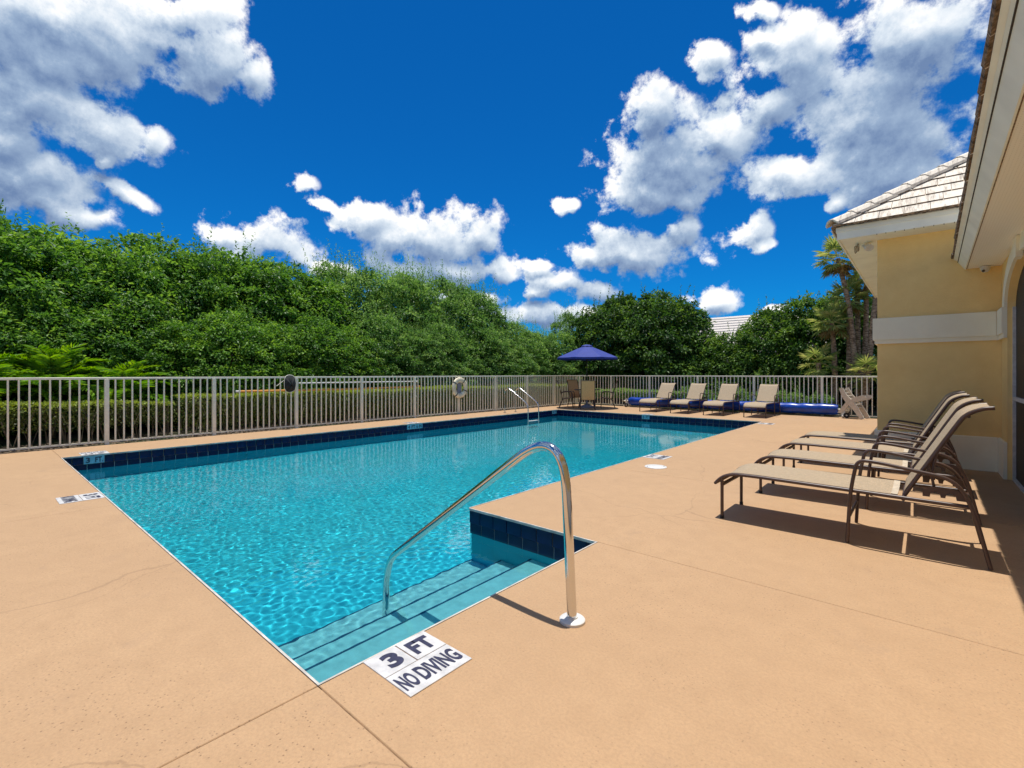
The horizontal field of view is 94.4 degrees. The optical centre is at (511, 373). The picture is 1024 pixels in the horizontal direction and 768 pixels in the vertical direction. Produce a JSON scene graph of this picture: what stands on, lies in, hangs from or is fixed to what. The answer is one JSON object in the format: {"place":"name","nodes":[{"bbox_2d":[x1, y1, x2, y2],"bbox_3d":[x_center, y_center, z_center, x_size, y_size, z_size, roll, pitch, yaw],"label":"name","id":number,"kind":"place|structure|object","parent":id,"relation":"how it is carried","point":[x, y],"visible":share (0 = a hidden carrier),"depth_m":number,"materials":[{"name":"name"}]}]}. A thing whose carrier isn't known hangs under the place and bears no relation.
{"place":"outdoors","nodes":[
{"label":"outdoors","id":0,"kind":"place"},
{"bbox_2d":[0,391,876,453],"bbox_3d":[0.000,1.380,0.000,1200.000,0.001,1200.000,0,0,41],"label":"ground","id":1,"kind":"structure","parent":0,"point":[24,442],"depth_m":11.77,"materials":[{"name":"beige concrete"}]},
{"bbox_2d":[0,198,35,300],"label":"leafy tree","id":2,"kind":"object","parent":1,"relation":"on","point":[4,219],"visible":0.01,"depth_m":12.40,"materials":[{"name":"green plant"}]},
{"bbox_2d":[0,303,37,426],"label":"leafy tree","id":3,"kind":"object","parent":1,"relation":"on","point":[5,397],"visible":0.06,"depth_m":9.89,"materials":[{"name":"green plant"}]},
{"bbox_2d":[0,352,57,401],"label":"palm","id":4,"kind":"object","parent":1,"relation":"on","point":[3,384],"visible":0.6,"depth_m":9.39,"materials":[{"name":"green plant"}]},
{"bbox_2d":[0,342,122,438],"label":"palm","id":5,"kind":"object","parent":1,"relation":"on","point":[36,357],"visible":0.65,"depth_m":9.81,"materials":[{"name":"green plant"}]},
{"bbox_2d":[0,282,123,438],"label":"leafy tree","id":6,"kind":"object","parent":1,"relation":"on","point":[36,337],"visible":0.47,"depth_m":10.27,"materials":[{"name":"green plant"}]},
{"bbox_2d":[0,205,141,429],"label":"leafy tree","id":7,"kind":"object","parent":1,"relation":"on","point":[14,243],"visible":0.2,"depth_m":10.91,"materials":[{"name":"green plant"}]},
{"bbox_2d":[0,209,150,407],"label":"leafy tree","id":8,"kind":"object","parent":1,"relation":"on","point":[68,242],"visible":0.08,"depth_m":12.71,"materials":[{"name":"green plant"}]},
{"bbox_2d":[0,399,176,447],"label":"clipped hedge","id":9,"kind":"object","parent":1,"relation":"on","point":[64,404],"visible":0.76,"depth_m":9.36,"materials":[{"name":"green plant"}]},
{"bbox_2d":[31,293,196,432],"bbox_3d":[-9.857,-0.232,11.789,3.698,3.562,3.530,0,0,-43],"label":"leafy tree","id":10,"kind":"object","parent":1,"relation":"on","point":[101,317],"visible":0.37,"depth_m":11.27,"materials":[{"name":"green plant"}]},
{"bbox_2d":[54,359,176,434],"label":"palm","id":11,"kind":"object","parent":1,"relation":"on","point":[134,371],"visible":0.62,"depth_m":10.61,"materials":[{"name":"green plant"}]},
{"bbox_2d":[18,232,212,423],"bbox_3d":[-10.773,-1.104,12.944,4.515,5.326,4.824,0,0,40],"label":"leafy tree","id":12,"kind":"object","parent":1,"relation":"on","point":[152,273],"visible":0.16,"depth_m":12.43,"materials":[{"name":"green plant"}]},
{"bbox_2d":[46,223,262,405],"bbox_3d":[-10.851,-1.523,14.925,6.249,6.252,6.656,0,0,3],"label":"leafy tree","id":13,"kind":"object","parent":1,"relation":"on","point":[147,244],"visible":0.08,"depth_m":14.10,"materials":[{"name":"green plant"}]},
{"bbox_2d":[118,315,242,428],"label":"leafy tree","id":14,"kind":"object","parent":1,"relation":"on","point":[174,326],"visible":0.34,"depth_m":11.87,"materials":[{"name":"green plant"}]},
{"bbox_2d":[121,236,276,415],"bbox_3d":[-9.755,-1.260,14.582,4.872,5.834,4.651,0,0,-1],"label":"leafy tree","id":15,"kind":"object","parent":1,"relation":"on","point":[191,266],"visible":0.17,"depth_m":13.98,"materials":[{"name":"green plant"}]},
{"bbox_2d":[157,299,290,424],"bbox_3d":[-8.049,-0.325,13.270,3.591,3.802,3.454,0,0,-32],"label":"leafy tree","id":16,"kind":"object","parent":1,"relation":"on","point":[225,320],"visible":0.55,"depth_m":12.66,"materials":[{"name":"green plant"}]},
{"bbox_2d":[173,227,311,402],"bbox_3d":[-10.198,-1.646,16.563,6.668,6.745,6.415,0,0,3],"label":"leafy tree","id":17,"kind":"object","parent":1,"relation":"on","point":[258,282],"visible":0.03,"depth_m":15.57,"materials":[{"name":"green plant"}]},
{"bbox_2d":[188,252,317,381],"bbox_3d":[-8.734,-1.270,15.848,4.696,5.706,5.001,0,0,-11],"label":"leafy tree","id":18,"kind":"object","parent":1,"relation":"on","point":[282,280],"visible":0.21,"depth_m":14.97,"materials":[{"name":"green plant"}]},
{"bbox_2d":[229,320,328,421],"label":"leafy tree","id":19,"kind":"object","parent":1,"relation":"on","point":[276,330],"visible":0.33,"depth_m":13.68,"materials":[{"name":"green plant"}]},
{"bbox_2d":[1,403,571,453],"bbox_3d":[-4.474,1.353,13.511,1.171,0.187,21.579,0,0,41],"label":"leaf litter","id":20,"kind":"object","parent":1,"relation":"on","point":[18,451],"visible":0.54,"depth_m":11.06,"materials":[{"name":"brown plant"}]},
{"bbox_2d":[227,247,345,363],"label":"leafy tree","id":21,"kind":"object","parent":1,"relation":"on","point":[298,276],"visible":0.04,"depth_m":16.72,"materials":[{"name":"green plant"}]},
{"bbox_2d":[0,375,577,450],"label":"metal fence","id":22,"kind":"object","parent":1,"relation":"on","point":[106,441],"visible":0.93,"depth_m":11.34,"materials":[{"name":"metal"}]},
{"bbox_2d":[277,375,295,392],"bbox_3d":[-5.492,0.240,11.592,0.139,0.439,0.462,0,0,44],"label":"skimmer net","id":23,"kind":"object","parent":22,"relation":"hanging from","point":[289,383],"visible":1,"depth_m":11.62,"materials":[{"name":"paint"}]},
{"bbox_2d":[235,386,419,392],"bbox_3d":[-4.607,0.403,12.848,0.050,0.073,5.250,0,0,41],"label":"telescopic pole","id":24,"kind":"object","parent":22,"relation":"attached to","point":[237,391],"visible":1,"depth_m":12.37,"materials":[{"name":"white metal"}]},
{"bbox_2d":[298,381,416,383],"bbox_3d":[-4.158,0.235,13.364,0.050,0.048,3.720,0,0,41],"label":"white pole","id":25,"kind":"object","parent":22,"relation":"attached to","point":[349,382],"visible":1,"depth_m":12.95,"materials":[{"name":"metal"}]},
{"bbox_2d":[452,377,467,401],"bbox_3d":[-1.752,0.540,15.911,0.121,0.850,0.700,0,0,41],"label":"life ring","id":26,"kind":"object","parent":22,"relation":"hanging from","point":[458,393],"visible":1,"depth_m":15.90,"materials":[{"name":"plastic"}]},
{"bbox_2d":[260,300,365,417],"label":"leafy tree","id":27,"kind":"object","parent":1,"relation":"on","point":[311,323],"visible":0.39,"depth_m":14.55,"materials":[{"name":"green plant"}]},
{"bbox_2d":[268,260,375,403],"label":"leafy tree","id":28,"kind":"object","parent":1,"relation":"on","point":[326,289],"visible":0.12,"depth_m":16.80,"materials":[{"name":"green plant"}]},
{"bbox_2d":[289,238,382,330],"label":"leafy tree","id":29,"kind":"object","parent":1,"relation":"on","point":[319,274],"visible":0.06,"depth_m":18.91,"materials":[{"name":"green plant"}]},
{"bbox_2d":[300,323,396,415],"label":"leafy tree","id":30,"kind":"object","parent":1,"relation":"on","point":[350,331],"visible":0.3,"depth_m":15.55,"materials":[{"name":"green plant"}]},
{"bbox_2d":[313,244,424,405],"bbox_3d":[-5.864,-1.728,19.078,4.885,6.484,5.295,0,0,-14],"label":"leafy tree","id":31,"kind":"object","parent":1,"relation":"on","point":[366,278],"visible":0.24,"depth_m":18.14,"materials":[{"name":"green plant"}]},
{"bbox_2d":[170,382,571,434],"bbox_3d":[-2.467,0.895,16.601,1.016,1.057,15.785,0,0,41],"label":"clipped hedge","id":32,"kind":"object","parent":1,"relation":"on","point":[242,395],"visible":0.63,"depth_m":13.35,"materials":[{"name":"green plant"}]},
{"bbox_2d":[331,300,426,413],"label":"leafy tree","id":33,"kind":"object","parent":1,"relation":"on","point":[392,324],"visible":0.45,"depth_m":16.50,"materials":[{"name":"green plant"}]},
{"bbox_2d":[363,252,447,369],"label":"leafy tree","id":34,"kind":"object","parent":1,"relation":"on","point":[401,282],"visible":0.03,"depth_m":21.41,"materials":[{"name":"green plant"}]},
{"bbox_2d":[362,253,460,406],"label":"leafy tree","id":35,"kind":"object","parent":1,"relation":"on","point":[410,281],"visible":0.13,"depth_m":19.45,"materials":[{"name":"green plant"}]},
{"bbox_2d":[375,319,453,409],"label":"leafy tree","id":36,"kind":"object","parent":1,"relation":"on","point":[416,337],"visible":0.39,"depth_m":17.32,"materials":[{"name":"green plant"}]},
{"bbox_2d":[397,311,478,410],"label":"leafy tree","id":37,"kind":"object","parent":1,"relation":"on","point":[454,339],"visible":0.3,"depth_m":18.36,"materials":[{"name":"green plant"}]},
{"bbox_2d":[397,258,502,403],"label":"leafy tree","id":38,"kind":"object","parent":1,"relation":"on","point":[449,287],"visible":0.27,"depth_m":20.96,"materials":[{"name":"green plant"}]},
{"bbox_2d":[427,267,501,340],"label":"leafy tree","id":39,"kind":"object","parent":1,"relation":"on","point":[464,287],"visible":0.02,"depth_m":23.68,"materials":[{"name":"green plant"}]},
{"bbox_2d":[433,330,503,406],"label":"leafy tree","id":40,"kind":"object","parent":1,"relation":"on","point":[477,360],"visible":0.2,"depth_m":19.43,"materials":[{"name":"green plant"}]},
{"bbox_2d":[444,277,523,400],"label":"leafy tree","id":41,"kind":"object","parent":1,"relation":"on","point":[489,309],"visible":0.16,"depth_m":22.21,"materials":[{"name":"green plant"}]},
{"bbox_2d":[459,317,523,405],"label":"leafy tree","id":42,"kind":"object","parent":1,"relation":"on","point":[503,345],"visible":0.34,"depth_m":20.33,"materials":[{"name":"green plant"}]},
{"bbox_2d":[478,331,541,403],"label":"leafy tree","id":43,"kind":"object","parent":1,"relation":"on","point":[527,357],"visible":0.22,"depth_m":21.39,"materials":[{"name":"green plant"}]},
{"bbox_2d":[0,404,1023,767],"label":"pool deck","id":44,"kind":"structure","parent":1,"relation":"on","point":[778,624],"depth_m":2.39,"materials":[{"name":"paint"}]},
{"bbox_2d":[55,492,104,504],"bbox_3d":[-4.689,1.348,5.153,0.355,0.012,0.361,0,0,41],"label":"no diving sign","id":45,"kind":"object","parent":44,"relation":"on","point":[79,498],"visible":1,"depth_m":5.13,"materials":[{"name":"white tile"}]},
{"bbox_2d":[79,450,108,455],"bbox_3d":[-7.110,1.348,8.074,0.361,0.012,0.355,0,0,41],"label":"no diving sign","id":46,"kind":"object","parent":44,"relation":"on","point":[93,453],"visible":1,"depth_m":8.03,"materials":[{"name":"white tile"}]},
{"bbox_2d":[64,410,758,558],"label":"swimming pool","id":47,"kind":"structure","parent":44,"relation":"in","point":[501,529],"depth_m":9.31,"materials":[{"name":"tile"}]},
{"bbox_2d":[84,455,103,463],"bbox_3d":[-6.986,1.433,7.932,0.010,0.124,0.262,0,0,41],"label":"depth marker","id":48,"kind":"object","parent":47,"relation":"attached to","point":[93,459],"visible":1,"depth_m":7.92,"materials":[{"name":"blue tile"}]},
{"bbox_2d":[77,415,737,682],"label":"pool water","id":49,"kind":"structure","parent":47,"relation":"in","point":[288,550],"depth_m":5.18,"materials":[{"name":"teal liquid"}]},
{"bbox_2d":[407,424,422,429],"bbox_3d":[-2.646,1.433,12.925,0.010,0.124,0.515,0,0,41],"label":"depth marker","id":50,"kind":"object","parent":47,"relation":"attached to","point":[414,426],"visible":1,"depth_m":12.91,"materials":[{"name":"blue tile"}]},
{"bbox_2d":[363,631,471,697],"bbox_3d":[-0.441,1.348,2.228,0.361,0.012,0.355,0,0,41],"label":"no diving sign","id":51,"kind":"object","parent":44,"relation":"on","point":[407,674],"visible":1,"depth_m":2.21,"materials":[{"name":"white tile"}]},
{"bbox_2d":[384,441,584,627],"bbox_3d":[-0.316,1.363,3.150,1.849,1.954,0.140,0,0,41],"label":"handrail","id":52,"kind":"object","parent":44,"relation":"on","point":[571,617],"visible":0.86,"depth_m":2.63,"materials":[{"name":"metal"}]},
{"bbox_2d":[503,387,538,420],"bbox_3d":[0.325,1.486,16.325,1.135,2.027,0.680,0,0,41],"label":"pool ladder","id":53,"kind":"object","parent":44,"relation":"attached to","point":[523,400],"visible":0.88,"depth_m":16.27,"materials":[{"name":"metal"}]},
{"bbox_2d":[557,381,573,407],"bbox_3d":[2.124,0.791,19.041,0.674,1.118,0.566,0,0,5],"label":"patio chair","id":54,"kind":"object","parent":44,"relation":"on","point":[566,397],"visible":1,"depth_m":18.80,"materials":[{"name":"brown metal"}]},
{"bbox_2d":[567,379,585,406],"bbox_3d":[2.661,0.791,19.686,0.566,1.118,0.674,0,0,-25],"label":"patio chair","id":55,"kind":"object","parent":44,"relation":"on","point":[572,385],"visible":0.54,"depth_m":19.86,"materials":[{"name":"fabric"}]},
{"bbox_2d":[557,345,617,407],"bbox_3d":[2.995,0.087,18.966,2.454,2.525,2.454,0,0,41],"label":"patio umbrella","id":56,"kind":"object","parent":44,"relation":"on","point":[586,353],"visible":0.97,"depth_m":18.37,"materials":[{"name":"blue fabric"}]},
{"bbox_2d":[580,380,595,409],"bbox_3d":[2.860,0.791,17.900,0.566,1.118,0.674,0,0,7],"label":"patio chair","id":57,"kind":"object","parent":44,"relation":"on","point":[587,392],"visible":1,"depth_m":17.71,"materials":[{"name":"fabric"}]},
{"bbox_2d":[601,380,617,406],"bbox_3d":[3.856,0.791,18.811,0.674,1.118,0.566,0,0,10],"label":"patio chair","id":58,"kind":"object","parent":44,"relation":"on","point":[610,392],"visible":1,"depth_m":18.59,"materials":[{"name":"brown metal"}]},
{"bbox_2d":[645,464,666,468],"bbox_3d":[2.084,1.345,6.880,0.310,0.018,0.310,0,0,41],"label":"skimmer cover","id":59,"kind":"object","parent":44,"relation":"on","point":[653,466],"visible":1,"depth_m":6.86,"materials":[{"name":"white plastic"}]},
{"bbox_2d":[643,454,671,459],"bbox_3d":[2.359,1.348,7.701,0.361,0.012,0.355,0,0,41],"label":"no diving sign","id":60,"kind":"object","parent":44,"relation":"on","point":[655,456],"visible":1,"depth_m":7.71,"materials":[{"name":"white tile"}]},
{"bbox_2d":[639,383,676,411],"bbox_3d":[5.460,0.848,17.625,0.700,1.003,2.017,0,0,41],"label":"sun lounger","id":61,"kind":"object","parent":44,"relation":"on","point":[665,390],"visible":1,"depth_m":17.93,"materials":[{"name":"fabric"}]},
{"bbox_2d":[669,383,707,413],"bbox_3d":[6.316,0.848,16.858,0.700,1.003,2.017,0,0,42],"label":"sun lounger","id":62,"kind":"object","parent":44,"relation":"on","point":[696,390],"visible":0.98,"depth_m":17.17,"materials":[{"name":"fabric"}]},
{"bbox_2d":[702,384,739,415],"bbox_3d":[7.132,0.848,16.102,0.700,1.003,2.017,0,0,40],"label":"sun lounger","id":63,"kind":"object","parent":44,"relation":"on","point":[727,391],"visible":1,"depth_m":16.44,"materials":[{"name":"fabric"}]},
{"bbox_2d":[623,397,849,417],"bbox_3d":[7.543,1.111,17.056,7.770,0.475,0.476,0,0,41],"label":"cover reel","id":64,"kind":"object","parent":44,"relation":"on","point":[819,408],"visible":0.71,"depth_m":15.87,"materials":[{"name":"paint"}]},
{"bbox_2d":[743,384,780,417],"bbox_3d":[8.082,0.848,15.306,0.700,1.003,2.017,0,0,41],"label":"sun lounger","id":65,"kind":"object","parent":44,"relation":"on","point":[767,392],"visible":1,"depth_m":15.63,"materials":[{"name":"beige fabric"}]},
{"bbox_2d":[837,387,871,418],"bbox_3d":[10.367,0.885,14.364,0.510,0.930,0.760,0,0,-35],"label":"resin chair","id":66,"kind":"object","parent":44,"relation":"on","point":[853,403],"visible":1,"depth_m":14.29,"materials":[{"name":"white plastic"}]},
{"bbox_2d":[714,403,994,569],"bbox_3d":[2.823,0.787,4.111,1.876,1.126,0.700,0,0,41],"label":"sun lounger","id":67,"kind":"object","parent":44,"relation":"on","point":[859,484],"visible":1,"depth_m":3.84,"materials":[{"name":"beige fabric"}]},
{"bbox_2d":[754,397,983,525],"bbox_3d":[3.676,0.787,5.053,1.876,1.126,0.700,0,0,40],"label":"sun lounger","id":68,"kind":"object","parent":44,"relation":"on","point":[824,457],"visible":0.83,"depth_m":4.83,"materials":[{"name":"beige fabric"}]},
{"bbox_2d":[779,393,969,479],"bbox_3d":[4.500,0.787,6.028,1.876,1.126,0.700,0,0,42],"label":"sun lounger","id":69,"kind":"object","parent":44,"relation":"on","point":[848,445],"visible":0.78,"depth_m":5.92,"materials":[{"name":"beige fabric"}]},
{"bbox_2d":[800,390,964,471],"bbox_3d":[5.238,0.787,6.864,1.876,1.126,0.700,0,0,41],"label":"sun lounger","id":70,"kind":"object","parent":44,"relation":"on","point":[850,436],"visible":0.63,"depth_m":6.74,"materials":[{"name":"beige fabric"}]},
{"bbox_2d":[488,312,552,397],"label":"leafy tree","id":71,"kind":"object","parent":1,"relation":"on","point":[528,335],"visible":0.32,"depth_m":22.99,"materials":[{"name":"green plant"}]},
{"bbox_2d":[514,322,567,399],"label":"leafy tree","id":72,"kind":"object","parent":1,"relation":"on","point":[551,361],"visible":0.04,"depth_m":25.64,"materials":[{"name":"green plant"}]},
{"bbox_2d":[534,324,588,400],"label":"leafy tree","id":73,"kind":"object","parent":1,"relation":"on","point":[551,340],"visible":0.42,"depth_m":24.18,"materials":[{"name":"green plant"}]},
{"bbox_2d":[549,300,586,394],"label":"leafy tree","id":74,"kind":"object","parent":1,"relation":"on","point":[565,317],"visible":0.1,"depth_m":27.36,"materials":[{"name":"green plant"}]},
{"bbox_2d":[555,292,633,398],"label":"leafy tree","id":75,"kind":"object","parent":1,"relation":"on","point":[581,323],"visible":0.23,"depth_m":24.89,"materials":[{"name":"green plant"}]},
{"bbox_2d":[579,280,666,400],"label":"leafy tree","id":76,"kind":"object","parent":1,"relation":"on","point":[622,302],"visible":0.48,"depth_m":23.35,"materials":[{"name":"green plant"}]},
{"bbox_2d":[585,387,688,407],"bbox_3d":[5.196,1.001,20.316,5.094,0.848,0.827,0,0,41],"label":"clipped hedge","id":77,"kind":"object","parent":1,"relation":"on","point":[614,395],"visible":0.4,"depth_m":20.33,"materials":[{"name":"green plant"}]},
{"bbox_2d":[627,292,696,396],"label":"leafy tree","id":78,"kind":"object","parent":1,"relation":"on","point":[651,340],"visible":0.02,"depth_m":24.11,"materials":[{"name":"green plant"}]},
{"bbox_2d":[608,282,717,398],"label":"leafy tree","id":79,"kind":"object","parent":1,"relation":"on","point":[664,300],"visible":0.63,"depth_m":21.71,"materials":[{"name":"green plant"}]},
{"bbox_2d":[645,285,726,393],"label":"leafy tree","id":80,"kind":"object","parent":1,"relation":"on","point":[695,326],"visible":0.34,"depth_m":21.96,"materials":[{"name":"green plant"}]},
{"bbox_2d":[678,365,702,408],"bbox_3d":[7.010,0.468,18.840,1.196,1.914,1.136,0,0,5],"label":"leafy shrub","id":81,"kind":"object","parent":1,"relation":"on","point":[686,388],"visible":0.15,"depth_m":18.80,"materials":[{"name":"green plant"}]},
{"bbox_2d":[689,366,716,409],"bbox_3d":[7.480,0.563,18.482,1.184,1.723,1.216,0,0,12],"label":"leafy shrub","id":82,"kind":"object","parent":1,"relation":"on","point":[706,392],"visible":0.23,"depth_m":18.34,"materials":[{"name":"green plant"}]},
{"bbox_2d":[577,375,876,416],"bbox_3d":[7.980,0.738,17.071,13.310,1.344,0.069,0,0,41],"label":"metal fence","id":83,"kind":"object","parent":1,"relation":"on","point":[649,387],"visible":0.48,"depth_m":17.22,"materials":[{"name":"metal"}]},
{"bbox_2d":[688,322,781,400],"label":"leafy tree","id":84,"kind":"object","parent":1,"relation":"on","point":[715,346],"visible":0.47,"depth_m":20.39,"materials":[{"name":"green plant"}]},
{"bbox_2d":[727,363,758,411],"bbox_3d":[8.319,0.481,17.495,1.184,1.888,1.216,0,0,-27],"label":"leafy shrub","id":85,"kind":"object","parent":1,"relation":"on","point":[740,392],"visible":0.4,"depth_m":17.37,"materials":[{"name":"green plant"}]},
{"bbox_2d":[713,298,814,401],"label":"leafy tree","id":86,"kind":"object","parent":1,"relation":"on","point":[756,319],"visible":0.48,"depth_m":19.44,"materials":[{"name":"green plant"}]},
{"bbox_2d":[756,367,794,413],"bbox_3d":[9.369,0.547,16.706,1.184,1.757,1.216,0,0,-3],"label":"leafy shrub","id":87,"kind":"object","parent":1,"relation":"on","point":[784,394],"visible":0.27,"depth_m":16.53,"materials":[{"name":"green plant"}]},
{"bbox_2d":[731,289,852,403],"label":"leafy tree","id":88,"kind":"object","parent":1,"relation":"on","point":[802,306],"visible":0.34,"depth_m":18.59,"materials":[{"name":"green plant"}]},
{"bbox_2d":[780,368,816,413],"bbox_3d":[9.869,0.616,16.339,1.136,1.618,1.196,0,0,33],"label":"leafy shrub","id":89,"kind":"object","parent":1,"relation":"on","point":[793,395],"visible":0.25,"depth_m":16.38,"materials":[{"name":"green plant"}]},
{"bbox_2d":[796,342,840,403],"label":"fan palm","id":90,"kind":"object","parent":1,"relation":"on","point":[817,370],"visible":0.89,"depth_m":16.28,"materials":[{"name":"green plant"}]},
{"bbox_2d":[805,372,843,415],"bbox_3d":[10.287,0.630,15.779,1.184,1.590,1.216,0,0,-1],"label":"leafy shrub","id":91,"kind":"object","parent":1,"relation":"on","point":[824,398],"visible":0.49,"depth_m":15.77,"materials":[{"name":"green plant"}]},
{"bbox_2d":[784,277,876,408],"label":"leafy tree","id":92,"kind":"object","parent":1,"relation":"on","point":[815,338],"visible":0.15,"depth_m":18.26,"materials":[{"name":"green plant"}]},
{"bbox_2d":[808,299,857,413],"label":"fan palm","id":93,"kind":"object","parent":1,"relation":"on","point":[830,330],"visible":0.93,"depth_m":16.30,"materials":[{"name":"green plant"}]},
{"bbox_2d":[811,234,860,402],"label":"fan palm","id":94,"kind":"object","parent":1,"relation":"on","point":[838,266],"visible":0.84,"depth_m":16.13,"materials":[{"name":"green plant"}]},
{"bbox_2d":[831,235,860,381],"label":"fan palm","id":95,"kind":"object","parent":1,"relation":"on","point":[858,333],"visible":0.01,"depth_m":16.88,"materials":[{"name":"brown plant"}]},
{"bbox_2d":[824,276,872,413],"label":"fan palm","id":96,"kind":"object","parent":1,"relation":"on","point":[838,292],"visible":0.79,"depth_m":16.33,"materials":[{"name":"green plant"}]},
{"bbox_2d":[825,294,876,409],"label":"leafy tree","id":97,"kind":"object","parent":1,"relation":"on","point":[874,382],"visible":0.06,"depth_m":17.65,"materials":[{"name":"green plant"}]},
{"bbox_2d":[839,352,876,415],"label":"fan palm","id":98,"kind":"object","parent":1,"relation":"on","point":[865,361],"visible":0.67,"depth_m":15.24,"materials":[{"name":"green plant"}]},
{"bbox_2d":[844,269,872,388],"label":"fan palm","id":99,"kind":"object","parent":1,"relation":"on","point":[865,323],"visible":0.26,"depth_m":16.29,"materials":[{"name":"green plant"}]},
{"bbox_2d":[865,296,876,405],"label":"fan palm","id":100,"kind":"object","parent":1,"relation":"on","point":[870,346],"visible":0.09,"depth_m":15.60,"materials":[{"name":"brown plant"}]},
{"bbox_2d":[826,0,1023,492],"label":"clubhouse","id":101,"kind":"structure","parent":1,"relation":"on","point":[949,318],"depth_m":6.67,"materials":[{"name":"yellow paint"}]},
{"bbox_2d":[854,242,873,253],"bbox_3d":[5.608,-2.011,7.551,0.250,0.150,0.270,0,0,41],"label":"floodlight","id":102,"kind":"object","parent":101,"relation":"attached to","point":[868,246],"visible":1,"depth_m":7.47,"materials":[{"name":"white paint"}]},
{"bbox_2d":[980,266,990,271],"bbox_3d":[6.534,-1.440,6.550,0.110,0.082,0.109,0,0,41],"label":"security camera","id":103,"kind":"object","parent":101,"relation":"attached to","point":[985,268],"visible":1,"depth_m":6.52,"materials":[{"name":"white plastic"}]},
{"bbox_2d":[0,0,991,358],"label":"sky","id":104,"kind":"structure","parent":0,"point":[554,151],"materials":[{"name":"blue"}]},
{"bbox_2d":[700,314,830,387],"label":"neighbour house","id":105,"kind":"structure","parent":0,"point":[721,325],"depth_m":44.80,"materials":[{"name":"white tile"}]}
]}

